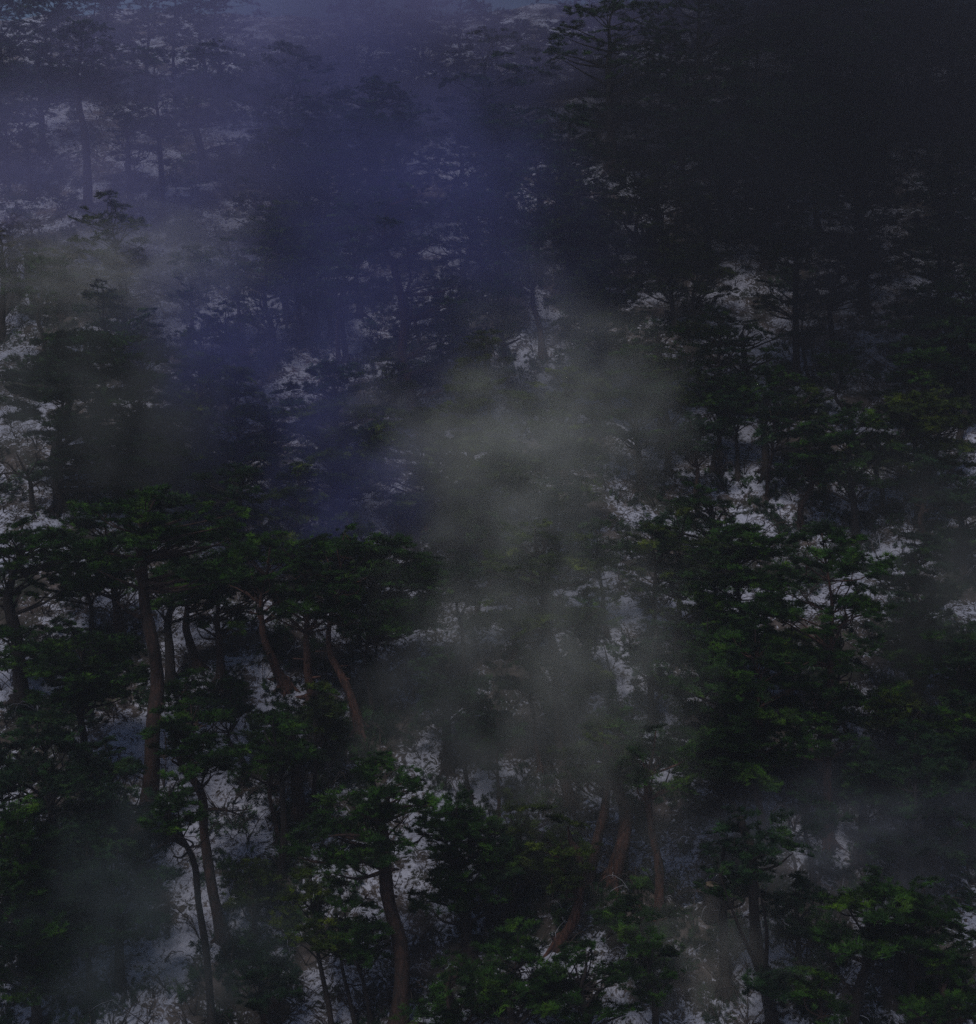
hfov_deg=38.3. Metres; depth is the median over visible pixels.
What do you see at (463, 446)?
pine tree
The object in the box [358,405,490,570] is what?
pine tree
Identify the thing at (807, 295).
pine tree
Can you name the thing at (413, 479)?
pine tree
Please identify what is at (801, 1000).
pine bush
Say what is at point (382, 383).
pine tree
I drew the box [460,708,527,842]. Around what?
pine tree
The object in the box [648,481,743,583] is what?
pine tree
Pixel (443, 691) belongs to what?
pine tree
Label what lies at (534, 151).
pine tree
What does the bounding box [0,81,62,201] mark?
pine tree
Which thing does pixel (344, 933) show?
pine tree
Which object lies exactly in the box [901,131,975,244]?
pine tree
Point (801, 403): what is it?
pine tree
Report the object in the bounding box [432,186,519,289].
pine tree
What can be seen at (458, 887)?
pine tree
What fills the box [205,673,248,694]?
pine bush
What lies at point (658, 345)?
pine tree
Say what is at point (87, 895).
pine tree
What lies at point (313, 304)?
pine tree
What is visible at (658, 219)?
pine tree
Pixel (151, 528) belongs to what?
pine tree
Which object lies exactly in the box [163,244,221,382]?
pine tree
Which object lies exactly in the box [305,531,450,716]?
pine tree
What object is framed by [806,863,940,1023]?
pine tree
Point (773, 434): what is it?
pine tree
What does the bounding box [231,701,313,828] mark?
pine tree
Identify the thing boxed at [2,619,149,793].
pine tree
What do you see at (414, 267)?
pine tree
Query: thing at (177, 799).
pine tree
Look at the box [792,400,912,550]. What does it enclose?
pine tree
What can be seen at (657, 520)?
pine tree
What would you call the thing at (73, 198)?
pine bush
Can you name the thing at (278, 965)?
pine tree
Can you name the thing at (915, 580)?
pine tree
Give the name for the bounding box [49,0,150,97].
pine tree
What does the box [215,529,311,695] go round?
pine tree
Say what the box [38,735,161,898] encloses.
pine tree
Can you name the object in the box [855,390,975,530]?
pine tree
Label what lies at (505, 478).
pine tree
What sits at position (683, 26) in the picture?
pine tree
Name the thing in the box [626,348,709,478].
pine tree
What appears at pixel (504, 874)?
pine tree
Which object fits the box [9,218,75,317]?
pine tree
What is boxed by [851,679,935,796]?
pine tree
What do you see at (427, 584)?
pine tree
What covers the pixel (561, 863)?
pine tree
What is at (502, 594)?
pine tree
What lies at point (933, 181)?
pine tree
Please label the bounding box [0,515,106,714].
pine tree
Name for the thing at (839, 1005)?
pine tree
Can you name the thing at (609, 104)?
pine tree
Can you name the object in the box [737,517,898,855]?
pine tree
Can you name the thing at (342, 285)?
pine tree
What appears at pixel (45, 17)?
pine tree
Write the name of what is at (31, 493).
bare tree
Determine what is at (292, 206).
pine tree
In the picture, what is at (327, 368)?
pine tree
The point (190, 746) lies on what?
pine tree
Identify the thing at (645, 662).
pine tree
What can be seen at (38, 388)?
pine tree
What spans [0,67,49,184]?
pine tree
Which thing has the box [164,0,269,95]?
pine tree
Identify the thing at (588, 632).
pine tree
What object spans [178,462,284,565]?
pine tree
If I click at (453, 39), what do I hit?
pine tree
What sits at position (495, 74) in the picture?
pine tree
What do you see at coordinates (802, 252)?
pine tree
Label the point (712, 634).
pine tree
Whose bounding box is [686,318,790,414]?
pine tree
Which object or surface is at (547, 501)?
pine tree
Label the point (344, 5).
pine tree
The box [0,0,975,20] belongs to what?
sky
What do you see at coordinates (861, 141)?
pine tree
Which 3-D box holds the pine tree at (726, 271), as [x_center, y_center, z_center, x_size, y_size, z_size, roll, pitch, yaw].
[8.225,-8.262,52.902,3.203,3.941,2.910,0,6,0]
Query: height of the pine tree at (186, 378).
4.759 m
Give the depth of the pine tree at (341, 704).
35.33 m
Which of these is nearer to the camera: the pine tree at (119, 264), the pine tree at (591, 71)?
the pine tree at (119, 264)
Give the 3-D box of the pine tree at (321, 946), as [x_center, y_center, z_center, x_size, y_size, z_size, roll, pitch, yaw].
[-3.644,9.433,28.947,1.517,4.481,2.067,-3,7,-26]
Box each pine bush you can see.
[44,191,82,210]
[60,627,87,642]
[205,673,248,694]
[217,870,256,893]
[371,338,397,357]
[652,950,701,981]
[774,965,804,989]
[788,986,829,1013]
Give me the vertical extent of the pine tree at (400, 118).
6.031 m
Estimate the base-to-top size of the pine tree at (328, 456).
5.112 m
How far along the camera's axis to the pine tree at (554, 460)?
41.23 m
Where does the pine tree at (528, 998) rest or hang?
on the hillside ground at (672, 829)
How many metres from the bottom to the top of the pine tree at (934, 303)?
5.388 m
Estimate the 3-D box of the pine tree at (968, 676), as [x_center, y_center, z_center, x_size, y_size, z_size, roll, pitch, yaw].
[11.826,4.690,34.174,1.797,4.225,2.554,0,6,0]
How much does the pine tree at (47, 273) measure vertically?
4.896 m
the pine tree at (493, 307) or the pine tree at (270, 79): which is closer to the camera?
the pine tree at (493, 307)
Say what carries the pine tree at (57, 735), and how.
on the hillside ground at (672, 829)
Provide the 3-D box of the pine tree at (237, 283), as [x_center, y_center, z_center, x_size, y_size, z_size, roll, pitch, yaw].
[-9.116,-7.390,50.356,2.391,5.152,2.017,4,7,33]
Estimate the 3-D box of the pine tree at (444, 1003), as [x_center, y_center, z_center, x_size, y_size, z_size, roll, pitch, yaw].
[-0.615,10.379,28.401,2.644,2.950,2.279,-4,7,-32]
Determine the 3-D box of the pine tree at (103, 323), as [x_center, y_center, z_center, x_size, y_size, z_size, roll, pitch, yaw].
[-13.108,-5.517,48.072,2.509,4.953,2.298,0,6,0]
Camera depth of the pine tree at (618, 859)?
31.65 m
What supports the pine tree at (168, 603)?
on the hillside ground at (672, 829)
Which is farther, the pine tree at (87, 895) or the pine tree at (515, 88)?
the pine tree at (515, 88)
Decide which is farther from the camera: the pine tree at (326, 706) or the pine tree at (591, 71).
the pine tree at (591, 71)
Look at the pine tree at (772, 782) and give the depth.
31.33 m
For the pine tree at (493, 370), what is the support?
on the hillside ground at (672, 829)
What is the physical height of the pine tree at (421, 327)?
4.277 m
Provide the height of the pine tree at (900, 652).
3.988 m
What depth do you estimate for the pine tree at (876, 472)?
43.31 m
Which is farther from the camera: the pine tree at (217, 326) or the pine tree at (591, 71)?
the pine tree at (591, 71)
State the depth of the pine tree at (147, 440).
41.98 m
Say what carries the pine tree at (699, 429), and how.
on the hillside ground at (672, 829)
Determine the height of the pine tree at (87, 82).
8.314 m
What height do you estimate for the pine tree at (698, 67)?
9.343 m
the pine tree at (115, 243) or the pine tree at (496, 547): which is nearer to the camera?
the pine tree at (496, 547)
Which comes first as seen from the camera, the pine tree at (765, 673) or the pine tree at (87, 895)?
the pine tree at (87, 895)
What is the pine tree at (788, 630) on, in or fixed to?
on the hillside ground at (672, 829)
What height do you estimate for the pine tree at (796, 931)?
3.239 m
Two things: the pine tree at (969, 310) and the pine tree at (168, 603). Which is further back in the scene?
the pine tree at (969, 310)
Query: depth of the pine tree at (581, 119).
55.65 m
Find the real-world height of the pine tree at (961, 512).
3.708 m
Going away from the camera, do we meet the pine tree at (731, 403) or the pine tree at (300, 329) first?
the pine tree at (731, 403)
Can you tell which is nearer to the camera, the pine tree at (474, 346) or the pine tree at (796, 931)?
the pine tree at (796, 931)
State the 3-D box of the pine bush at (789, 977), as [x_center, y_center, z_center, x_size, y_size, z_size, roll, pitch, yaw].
[6.146,9.775,29.157,0.902,0.664,0.990,0,6,0]
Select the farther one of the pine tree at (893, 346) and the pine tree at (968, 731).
the pine tree at (893, 346)
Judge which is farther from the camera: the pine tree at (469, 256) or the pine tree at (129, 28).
the pine tree at (129, 28)
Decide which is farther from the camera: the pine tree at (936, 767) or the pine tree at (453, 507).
the pine tree at (453, 507)
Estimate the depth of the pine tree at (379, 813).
28.83 m
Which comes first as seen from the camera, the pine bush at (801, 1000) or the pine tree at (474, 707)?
the pine bush at (801, 1000)
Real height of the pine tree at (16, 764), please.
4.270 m
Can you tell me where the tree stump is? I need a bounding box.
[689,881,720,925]
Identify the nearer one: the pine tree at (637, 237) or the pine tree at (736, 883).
the pine tree at (736, 883)
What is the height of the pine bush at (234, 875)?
0.632 m
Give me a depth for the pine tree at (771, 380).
44.88 m
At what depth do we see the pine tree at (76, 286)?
52.17 m
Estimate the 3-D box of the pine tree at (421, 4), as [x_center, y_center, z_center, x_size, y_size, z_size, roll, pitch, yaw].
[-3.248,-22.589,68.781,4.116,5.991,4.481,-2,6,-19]
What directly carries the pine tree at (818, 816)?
on the hillside ground at (672, 829)
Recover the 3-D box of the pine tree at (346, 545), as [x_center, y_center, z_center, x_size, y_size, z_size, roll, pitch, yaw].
[-3.623,3.241,35.538,3.197,5.985,3.136,0,6,0]
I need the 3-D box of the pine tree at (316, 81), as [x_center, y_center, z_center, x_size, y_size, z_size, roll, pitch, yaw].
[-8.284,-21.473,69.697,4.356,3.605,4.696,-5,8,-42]
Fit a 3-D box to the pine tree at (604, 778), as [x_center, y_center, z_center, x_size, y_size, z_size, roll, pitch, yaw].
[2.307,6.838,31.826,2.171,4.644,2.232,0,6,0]
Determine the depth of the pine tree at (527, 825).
31.04 m
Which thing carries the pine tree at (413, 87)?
on the hillside ground at (672, 829)
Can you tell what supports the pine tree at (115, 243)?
on the hillside ground at (672, 829)
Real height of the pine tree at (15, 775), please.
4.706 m
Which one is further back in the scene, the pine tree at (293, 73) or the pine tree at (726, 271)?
the pine tree at (293, 73)
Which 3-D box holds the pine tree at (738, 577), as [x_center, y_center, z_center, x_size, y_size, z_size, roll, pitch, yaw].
[6.424,3.139,35.581,3.310,5.963,3.448,0,6,0]
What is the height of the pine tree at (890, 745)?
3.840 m
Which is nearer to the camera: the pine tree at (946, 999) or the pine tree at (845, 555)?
the pine tree at (946, 999)
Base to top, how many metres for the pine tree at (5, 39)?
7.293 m
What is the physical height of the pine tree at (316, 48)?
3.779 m
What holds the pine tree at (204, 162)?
on the hillside ground at (672, 829)
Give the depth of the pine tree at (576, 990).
27.55 m
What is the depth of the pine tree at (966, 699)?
33.92 m
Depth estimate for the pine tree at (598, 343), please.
49.78 m
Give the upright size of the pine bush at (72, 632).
0.686 m
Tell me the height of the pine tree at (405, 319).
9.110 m
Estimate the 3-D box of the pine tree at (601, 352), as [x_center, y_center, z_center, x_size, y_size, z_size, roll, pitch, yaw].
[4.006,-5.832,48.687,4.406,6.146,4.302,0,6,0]
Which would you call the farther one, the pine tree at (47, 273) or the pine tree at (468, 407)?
the pine tree at (47, 273)
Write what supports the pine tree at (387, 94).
on the hillside ground at (672, 829)
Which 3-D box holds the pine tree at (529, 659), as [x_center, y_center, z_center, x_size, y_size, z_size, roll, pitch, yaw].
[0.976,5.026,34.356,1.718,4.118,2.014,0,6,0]
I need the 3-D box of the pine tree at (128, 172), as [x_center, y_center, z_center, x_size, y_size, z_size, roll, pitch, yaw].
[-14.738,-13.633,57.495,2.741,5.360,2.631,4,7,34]
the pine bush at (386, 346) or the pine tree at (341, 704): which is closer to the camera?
the pine tree at (341, 704)
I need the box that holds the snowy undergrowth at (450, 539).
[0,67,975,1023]
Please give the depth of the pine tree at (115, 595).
37.52 m
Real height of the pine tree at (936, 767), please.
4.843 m
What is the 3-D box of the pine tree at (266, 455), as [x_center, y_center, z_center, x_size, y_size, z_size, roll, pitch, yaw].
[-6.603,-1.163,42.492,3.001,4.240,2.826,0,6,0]
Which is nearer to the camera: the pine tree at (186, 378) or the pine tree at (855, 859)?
the pine tree at (855, 859)
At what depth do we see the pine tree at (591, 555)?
37.97 m
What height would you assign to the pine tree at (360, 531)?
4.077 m
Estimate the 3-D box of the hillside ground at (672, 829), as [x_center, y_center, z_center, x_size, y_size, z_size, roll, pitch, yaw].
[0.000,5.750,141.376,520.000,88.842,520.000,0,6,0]
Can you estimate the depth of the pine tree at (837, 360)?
46.44 m
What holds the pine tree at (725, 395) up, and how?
on the hillside ground at (672, 829)
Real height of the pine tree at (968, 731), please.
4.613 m
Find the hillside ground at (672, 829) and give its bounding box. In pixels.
[0,3,975,1023]
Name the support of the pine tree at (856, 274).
on the hillside ground at (672, 829)
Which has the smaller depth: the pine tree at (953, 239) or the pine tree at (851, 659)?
the pine tree at (851, 659)
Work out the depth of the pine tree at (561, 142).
57.24 m
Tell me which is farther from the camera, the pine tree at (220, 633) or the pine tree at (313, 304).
the pine tree at (313, 304)
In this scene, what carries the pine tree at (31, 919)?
on the hillside ground at (672, 829)
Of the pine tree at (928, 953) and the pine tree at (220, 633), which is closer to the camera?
the pine tree at (928, 953)
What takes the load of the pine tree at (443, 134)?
on the hillside ground at (672, 829)
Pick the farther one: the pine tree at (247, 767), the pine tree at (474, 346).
the pine tree at (474, 346)
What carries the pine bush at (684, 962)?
on the hillside ground at (672, 829)
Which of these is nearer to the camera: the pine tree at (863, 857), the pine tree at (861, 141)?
the pine tree at (863, 857)
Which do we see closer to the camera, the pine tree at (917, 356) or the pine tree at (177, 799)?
the pine tree at (177, 799)
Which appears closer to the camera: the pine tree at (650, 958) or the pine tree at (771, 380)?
the pine tree at (650, 958)
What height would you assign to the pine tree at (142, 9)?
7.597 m
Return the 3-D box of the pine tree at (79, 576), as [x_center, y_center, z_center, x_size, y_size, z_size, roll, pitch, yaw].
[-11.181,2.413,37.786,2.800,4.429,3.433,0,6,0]
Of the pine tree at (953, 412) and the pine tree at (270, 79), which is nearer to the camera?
the pine tree at (953, 412)
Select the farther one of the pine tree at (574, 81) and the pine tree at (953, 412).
the pine tree at (574, 81)
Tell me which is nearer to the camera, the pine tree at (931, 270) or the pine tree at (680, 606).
the pine tree at (680, 606)
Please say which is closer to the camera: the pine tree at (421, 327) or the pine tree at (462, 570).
the pine tree at (462, 570)
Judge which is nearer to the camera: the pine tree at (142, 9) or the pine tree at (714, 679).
the pine tree at (714, 679)
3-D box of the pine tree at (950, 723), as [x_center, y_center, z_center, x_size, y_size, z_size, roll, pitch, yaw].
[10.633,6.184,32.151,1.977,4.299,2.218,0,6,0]
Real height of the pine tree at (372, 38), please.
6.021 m
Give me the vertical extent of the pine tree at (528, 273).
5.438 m
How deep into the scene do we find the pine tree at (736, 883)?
29.04 m
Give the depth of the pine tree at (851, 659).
34.12 m
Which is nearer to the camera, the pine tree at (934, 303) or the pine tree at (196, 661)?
the pine tree at (196, 661)
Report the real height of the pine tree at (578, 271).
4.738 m
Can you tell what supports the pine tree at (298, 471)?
on the hillside ground at (672, 829)
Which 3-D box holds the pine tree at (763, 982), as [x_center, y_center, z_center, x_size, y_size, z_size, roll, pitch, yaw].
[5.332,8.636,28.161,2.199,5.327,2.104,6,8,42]
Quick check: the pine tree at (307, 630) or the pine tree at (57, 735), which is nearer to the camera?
the pine tree at (57, 735)
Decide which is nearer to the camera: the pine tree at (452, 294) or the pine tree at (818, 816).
the pine tree at (818, 816)
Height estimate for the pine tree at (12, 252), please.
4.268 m
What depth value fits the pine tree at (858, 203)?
52.60 m
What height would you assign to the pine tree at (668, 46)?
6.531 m
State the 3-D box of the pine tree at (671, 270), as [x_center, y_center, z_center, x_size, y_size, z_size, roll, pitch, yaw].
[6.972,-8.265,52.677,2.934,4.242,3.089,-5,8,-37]
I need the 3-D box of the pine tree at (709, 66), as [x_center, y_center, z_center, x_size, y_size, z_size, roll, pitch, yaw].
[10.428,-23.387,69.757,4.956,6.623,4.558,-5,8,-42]
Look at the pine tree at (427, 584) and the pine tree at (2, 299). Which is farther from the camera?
the pine tree at (2, 299)
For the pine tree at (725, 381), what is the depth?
45.30 m
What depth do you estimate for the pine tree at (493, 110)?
56.40 m
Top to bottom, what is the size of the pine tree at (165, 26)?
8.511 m
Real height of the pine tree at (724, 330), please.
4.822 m
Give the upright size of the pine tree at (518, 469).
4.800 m
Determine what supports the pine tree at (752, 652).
on the hillside ground at (672, 829)
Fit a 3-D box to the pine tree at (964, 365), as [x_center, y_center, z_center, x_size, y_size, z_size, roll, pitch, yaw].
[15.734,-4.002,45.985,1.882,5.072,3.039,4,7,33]
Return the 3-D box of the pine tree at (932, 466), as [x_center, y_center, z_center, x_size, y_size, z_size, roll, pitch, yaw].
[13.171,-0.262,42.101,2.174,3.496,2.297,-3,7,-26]
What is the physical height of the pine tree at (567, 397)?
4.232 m
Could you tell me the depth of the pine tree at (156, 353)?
46.26 m
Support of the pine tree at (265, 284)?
on the hillside ground at (672, 829)
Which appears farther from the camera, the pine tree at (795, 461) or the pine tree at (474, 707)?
the pine tree at (795, 461)
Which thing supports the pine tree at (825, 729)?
on the hillside ground at (672, 829)
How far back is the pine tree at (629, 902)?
29.35 m
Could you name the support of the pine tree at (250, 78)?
on the hillside ground at (672, 829)
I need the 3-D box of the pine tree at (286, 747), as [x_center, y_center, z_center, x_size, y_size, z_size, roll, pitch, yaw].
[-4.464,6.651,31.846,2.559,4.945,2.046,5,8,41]
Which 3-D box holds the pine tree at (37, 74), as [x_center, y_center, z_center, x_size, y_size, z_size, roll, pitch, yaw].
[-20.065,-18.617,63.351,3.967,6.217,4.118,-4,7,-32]
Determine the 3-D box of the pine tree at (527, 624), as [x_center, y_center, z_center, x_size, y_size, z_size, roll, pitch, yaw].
[1.377,3.908,33.826,3.950,7.708,3.841,0,6,0]
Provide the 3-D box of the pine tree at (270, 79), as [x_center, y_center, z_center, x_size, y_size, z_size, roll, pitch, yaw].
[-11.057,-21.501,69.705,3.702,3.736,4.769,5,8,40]
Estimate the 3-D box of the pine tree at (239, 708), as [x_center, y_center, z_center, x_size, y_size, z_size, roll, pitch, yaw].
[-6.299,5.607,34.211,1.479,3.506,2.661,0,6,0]
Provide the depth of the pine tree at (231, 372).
41.77 m
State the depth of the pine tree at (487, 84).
62.98 m
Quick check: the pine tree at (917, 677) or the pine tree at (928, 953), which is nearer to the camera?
the pine tree at (928, 953)
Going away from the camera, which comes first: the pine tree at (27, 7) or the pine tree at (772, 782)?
the pine tree at (772, 782)
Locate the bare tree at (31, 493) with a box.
[0,447,55,513]
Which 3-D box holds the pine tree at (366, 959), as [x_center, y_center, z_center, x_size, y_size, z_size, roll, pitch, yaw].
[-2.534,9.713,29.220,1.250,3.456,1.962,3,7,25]
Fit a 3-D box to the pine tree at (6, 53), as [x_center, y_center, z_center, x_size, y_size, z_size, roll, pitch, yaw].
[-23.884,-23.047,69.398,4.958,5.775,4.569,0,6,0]
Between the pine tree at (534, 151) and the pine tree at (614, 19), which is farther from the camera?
the pine tree at (614, 19)
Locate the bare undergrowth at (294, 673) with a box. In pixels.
[0,59,975,1023]
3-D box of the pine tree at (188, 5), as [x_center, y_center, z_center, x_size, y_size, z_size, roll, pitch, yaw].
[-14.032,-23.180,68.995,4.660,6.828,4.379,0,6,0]
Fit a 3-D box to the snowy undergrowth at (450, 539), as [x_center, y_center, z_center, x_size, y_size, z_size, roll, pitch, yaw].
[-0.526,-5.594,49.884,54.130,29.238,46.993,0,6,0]
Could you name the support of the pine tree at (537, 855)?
on the hillside ground at (672, 829)
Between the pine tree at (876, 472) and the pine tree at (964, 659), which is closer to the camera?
the pine tree at (964, 659)
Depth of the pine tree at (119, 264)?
49.73 m
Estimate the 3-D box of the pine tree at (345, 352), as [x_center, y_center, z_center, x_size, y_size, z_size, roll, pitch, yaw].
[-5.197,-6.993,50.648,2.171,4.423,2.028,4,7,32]
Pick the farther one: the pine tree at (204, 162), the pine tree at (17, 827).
the pine tree at (204, 162)
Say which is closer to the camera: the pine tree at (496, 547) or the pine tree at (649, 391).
the pine tree at (496, 547)
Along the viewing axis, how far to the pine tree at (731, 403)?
45.13 m
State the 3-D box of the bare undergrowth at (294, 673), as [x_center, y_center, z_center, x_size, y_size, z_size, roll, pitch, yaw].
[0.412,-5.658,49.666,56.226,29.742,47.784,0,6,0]
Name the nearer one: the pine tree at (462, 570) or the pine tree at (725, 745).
the pine tree at (725, 745)
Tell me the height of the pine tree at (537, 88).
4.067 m
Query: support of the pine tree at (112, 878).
on the hillside ground at (672, 829)
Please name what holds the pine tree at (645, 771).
on the hillside ground at (672, 829)
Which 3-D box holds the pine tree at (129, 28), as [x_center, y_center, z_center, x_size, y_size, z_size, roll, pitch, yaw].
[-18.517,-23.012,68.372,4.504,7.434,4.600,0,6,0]
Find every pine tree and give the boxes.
[0,0,29,51]
[0,0,49,91]
[0,0,94,96]
[0,28,82,159]
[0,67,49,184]
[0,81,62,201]
[0,212,57,316]
[0,228,28,342]
[0,247,79,352]
[0,327,248,518]
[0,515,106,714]
[0,700,113,884]
[0,741,77,897]
[0,766,125,921]
[0,793,78,1023]
[0,861,103,1023]
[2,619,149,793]
[6,0,100,101]
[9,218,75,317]
[12,819,158,998]
[22,344,103,462]
[22,518,122,655]
[35,244,112,323]
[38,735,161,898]
[43,16,133,215]
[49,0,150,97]
[57,510,141,661]
[57,837,187,1001]
[64,0,157,107]
[65,189,151,298]
[65,483,277,865]
[70,278,141,387]
[76,252,179,365]
[96,0,192,106]
[96,111,164,231]
[103,46,210,224]
[115,307,169,429]
[122,540,237,700]
[124,0,227,105]
[135,696,252,950]
[135,761,216,1023]
[148,666,239,719]
[153,0,243,98]
[158,324,256,451]
[159,542,249,676]
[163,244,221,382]
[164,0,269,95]
[169,37,269,183]
[172,364,295,529]
[174,546,272,688]
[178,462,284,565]
[185,299,260,419]
[197,676,256,789]
[201,235,264,362]
[204,225,329,368]
[209,29,291,108]
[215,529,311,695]
[219,857,300,943]
[222,37,303,105]
[224,726,317,844]
[226,932,305,1023]
[227,405,321,524]
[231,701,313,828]
[233,39,356,158]
[233,701,330,888]
[242,199,337,327]
[248,460,344,587]
[253,532,369,705]
[257,227,326,343]
[267,40,361,101]
[268,27,346,95]
[268,236,339,343]
[269,358,401,485]
[270,399,395,539]
[271,860,350,1023]
[276,750,453,1023]
[281,521,404,742]
[289,681,348,807]
[295,682,348,747]
[298,875,395,1023]
[303,1,391,91]
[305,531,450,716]
[307,510,377,633]
[308,259,379,365]
[311,256,374,362]
[320,74,424,185]
[322,0,407,100]
[328,175,495,434]
[332,899,393,1023]
[338,103,465,239]
[347,352,422,447]
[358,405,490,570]
[365,12,455,107]
[369,541,456,722]
[371,410,490,544]
[374,0,467,100]
[376,230,434,347]
[380,297,448,402]
[387,949,523,1023]
[404,188,517,300]
[406,644,491,778]
[406,789,520,974]
[409,375,539,536]
[409,433,513,586]
[416,280,482,370]
[417,0,501,96]
[418,105,504,221]
[422,336,517,431]
[423,549,485,677]
[425,26,562,172]
[425,474,491,586]
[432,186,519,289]
[441,684,495,804]
[444,6,534,103]
[446,102,558,251]
[447,327,516,442]
[457,437,542,519]
[457,450,579,597]
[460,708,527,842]
[462,280,525,410]
[463,508,523,625]
[464,517,626,820]
[469,19,567,102]
[469,787,556,914]
[470,916,575,1023]
[472,554,545,660]
[476,813,534,934]
[492,226,563,363]
[495,24,585,99]
[495,635,562,774]
[497,821,593,895]
[498,131,584,281]
[498,363,630,477]
[502,102,632,256]
[506,408,606,552]
[516,476,581,599]
[517,112,609,233]
[519,813,604,957]
[529,936,646,1023]
[531,0,617,98]
[539,261,627,377]
[541,0,687,176]
[541,255,664,415]
[542,712,631,888]
[549,0,635,92]
[554,265,649,389]
[554,595,622,706]
[560,516,628,639]
[570,704,685,899]
[579,0,667,97]
[583,154,688,289]
[585,866,691,976]
[596,342,675,493]
[601,160,722,285]
[603,908,686,1023]
[607,505,737,670]
[612,618,680,728]
[616,0,701,89]
[616,722,711,923]
[617,513,701,660]
[620,0,714,97]
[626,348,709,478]
[628,234,710,336]
[636,317,684,447]
[639,0,767,177]
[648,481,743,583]
[652,0,752,95]
[654,640,779,861]
[659,411,735,515]
[662,610,740,735]
[665,242,745,328]
[666,366,759,479]
[674,707,751,859]
[675,521,809,733]
[677,303,752,423]
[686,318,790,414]
[692,824,766,1004]
[694,617,812,840]
[699,805,814,1023]
[702,370,751,472]
[713,385,769,481]
[721,654,774,786]
[728,739,784,845]
[737,361,824,483]
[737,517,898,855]
[740,392,824,501]
[749,225,855,385]
[756,382,847,487]
[759,868,857,992]
[771,290,831,380]
[773,427,839,529]
[777,615,815,714]
[782,776,856,892]
[783,965,856,1023]
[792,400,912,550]
[795,670,861,822]
[796,147,923,318]
[803,233,899,368]
[806,137,911,260]
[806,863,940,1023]
[807,614,869,761]
[812,340,863,429]
[829,752,898,870]
[837,717,975,893]
[838,419,906,514]
[840,679,943,818]
[841,759,919,874]
[844,529,972,721]
[850,315,975,434]
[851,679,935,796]
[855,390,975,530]
[866,873,975,1023]
[867,277,975,414]
[872,172,975,296]
[873,610,949,721]
[885,447,964,533]
[886,213,975,370]
[886,342,954,467]
[888,955,975,1023]
[895,690,975,854]
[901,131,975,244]
[907,475,975,579]
[907,641,975,731]
[907,689,975,844]
[920,265,975,413]
[925,379,975,494]
[929,621,975,771]
[930,200,975,303]
[935,619,975,754]
[938,316,975,447]
[949,672,975,737]
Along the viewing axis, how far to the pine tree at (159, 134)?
57.49 m
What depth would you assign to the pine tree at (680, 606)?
37.36 m
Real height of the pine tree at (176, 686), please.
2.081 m
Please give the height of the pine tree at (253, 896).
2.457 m

